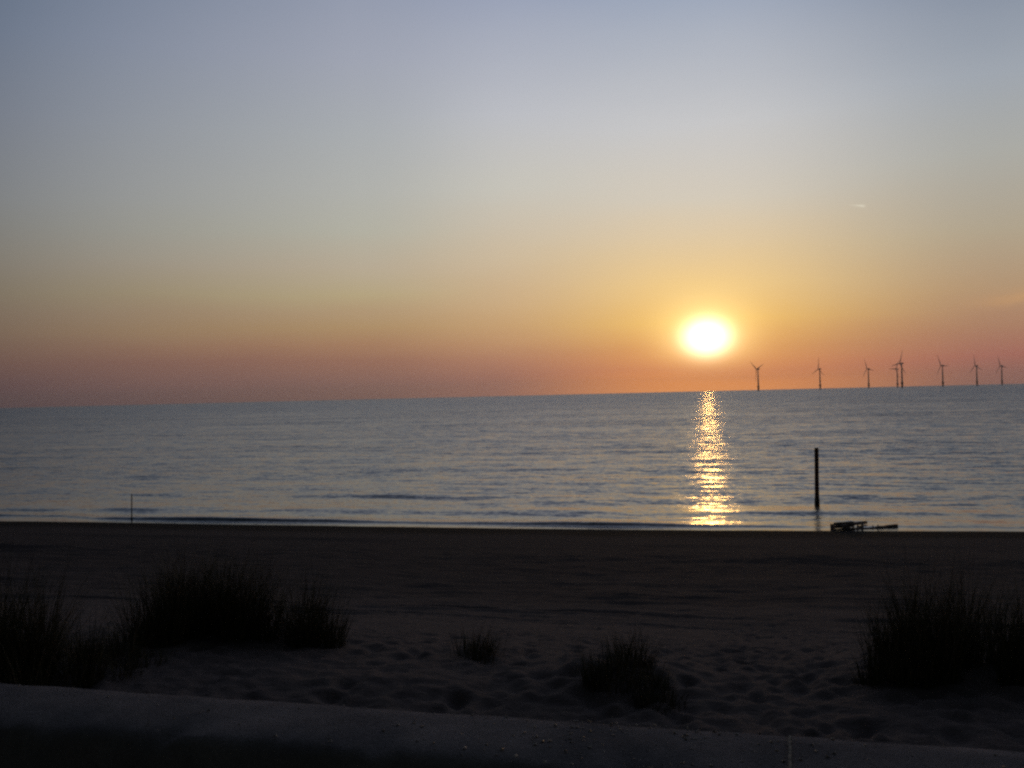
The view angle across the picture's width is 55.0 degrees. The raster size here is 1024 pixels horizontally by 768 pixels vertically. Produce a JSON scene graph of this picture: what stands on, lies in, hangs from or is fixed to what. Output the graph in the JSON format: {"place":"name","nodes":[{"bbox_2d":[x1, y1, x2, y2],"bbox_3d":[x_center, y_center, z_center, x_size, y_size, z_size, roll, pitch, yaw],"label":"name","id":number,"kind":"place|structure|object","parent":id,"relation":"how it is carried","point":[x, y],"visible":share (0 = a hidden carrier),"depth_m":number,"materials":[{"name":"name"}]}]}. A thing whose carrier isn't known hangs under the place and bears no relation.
{"place":"outdoors","nodes":[
{"label":"outdoors","id":0,"kind":"place"},
{"bbox_2d":[65,600,177,680],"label":"beach grass","id":1,"kind":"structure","parent":0,"point":[134,653],"depth_m":5.18,"materials":[{"name":"green plant"}]},
{"bbox_2d":[92,511,359,648],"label":"beach grass","id":2,"kind":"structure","parent":0,"point":[184,612],"depth_m":5.86,"materials":[{"name":"green plant"}]},
{"bbox_2d":[449,617,510,663],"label":"beach grass","id":3,"kind":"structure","parent":0,"point":[473,647],"depth_m":5.45,"materials":[{"name":"green plant"}]},
{"bbox_2d":[0,521,1023,751],"bbox_3d":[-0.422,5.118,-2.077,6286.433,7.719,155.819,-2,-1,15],"label":"beach","id":4,"kind":"structure","parent":0,"point":[757,638],"depth_m":13.89,"materials":[{"name":"beige sand"}]},
{"bbox_2d":[0,511,138,688],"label":"beach grass","id":5,"kind":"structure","parent":4,"relation":"on","point":[37,665],"depth_m":4.78,"materials":[{"name":"green plant"}]},
{"bbox_2d":[0,683,1023,767],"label":"sea wall","id":6,"kind":"structure","parent":4,"relation":"on","point":[47,727],"depth_m":3.51,"materials":[{"name":"concrete"}]},
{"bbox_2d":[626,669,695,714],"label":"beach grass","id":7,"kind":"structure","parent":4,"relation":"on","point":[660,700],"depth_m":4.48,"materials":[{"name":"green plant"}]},
{"bbox_2d":[830,521,897,529],"bbox_3d":[14.858,6.120,41.987,2.889,0.645,1.302,-1,-1,-16],"label":"broken groyne","id":8,"kind":"object","parent":4,"relation":"on","point":[844,525],"visible":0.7,"depth_m":41.53,"materials":[{"name":"brown wood"}]},
{"bbox_2d":[0,384,1023,531],"bbox_3d":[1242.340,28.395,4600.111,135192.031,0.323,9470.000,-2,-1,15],"label":"sea","id":9,"kind":"structure","parent":0,"point":[930,458],"depth_m":89.25,"materials":[{"name":"blue liquid"}]},
{"bbox_2d":[751,363,761,390],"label":"wind turbine","id":10,"kind":"object","parent":9,"relation":"in","point":[757,369],"visible":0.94,"depth_m":3039.61,"materials":[{"name":"metal"}]},
{"bbox_2d":[814,448,819,505],"bbox_3d":[15.616,5.431,50.366,0.266,4.337,0.277,-1,0,15],"label":"marker post","id":11,"kind":"object","parent":9,"relation":"in","point":[816,464],"visible":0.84,"depth_m":50.28,"materials":[{"name":"metal"}]},
{"bbox_2d":[812,357,824,389],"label":"wind turbine","id":12,"kind":"object","parent":9,"relation":"in","point":[819,374],"visible":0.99,"depth_m":3232.23,"materials":[{"name":"metal"}]},
{"bbox_2d":[863,359,873,387],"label":"wind turbine","id":13,"kind":"object","parent":9,"relation":"in","point":[868,375],"visible":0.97,"depth_m":3415.14,"materials":[{"name":"metal"}]},
{"bbox_2d":[893,361,898,387],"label":"wind turbine","id":14,"kind":"object","parent":9,"relation":"in","point":[897,383],"visible":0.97,"depth_m":3590.12,"materials":[{"name":"metal"}]},
{"bbox_2d":[893,349,905,387],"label":"wind turbine","id":15,"kind":"object","parent":9,"relation":"in","point":[901,382],"visible":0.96,"depth_m":2709.12,"materials":[{"name":"metal"}]},
{"bbox_2d":[937,358,944,386],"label":"wind turbine","id":16,"kind":"object","parent":9,"relation":"in","point":[942,374],"visible":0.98,"depth_m":3145.31,"materials":[{"name":"metal"}]},
{"bbox_2d":[970,359,981,385],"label":"wind turbine","id":17,"kind":"object","parent":9,"relation":"in","point":[976,373],"visible":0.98,"depth_m":3333.13,"materials":[{"name":"metal"}]},
{"bbox_2d":[996,358,1006,384],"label":"wind turbine","id":18,"kind":"object","parent":9,"relation":"in","point":[1001,373],"visible":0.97,"depth_m":3452.50,"materials":[{"name":"metal"}]},
{"bbox_2d":[18,685,1005,767],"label":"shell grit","id":19,"kind":"object","parent":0,"point":[583,737],"visible":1,"depth_m":3.39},
{"bbox_2d":[0,0,1023,407],"label":"sky","id":20,"kind":"structure","parent":0,"point":[202,201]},
{"bbox_2d":[562,612,680,698],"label":"beach grass","id":21,"kind":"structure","parent":0,"point":[594,678],"depth_m":4.71,"materials":[{"name":"green plant"}]},
{"bbox_2d":[839,527,1023,689],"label":"beach grass","id":22,"kind":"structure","parent":0,"point":[958,644],"depth_m":4.85,"materials":[{"name":"green plant"}]}
]}

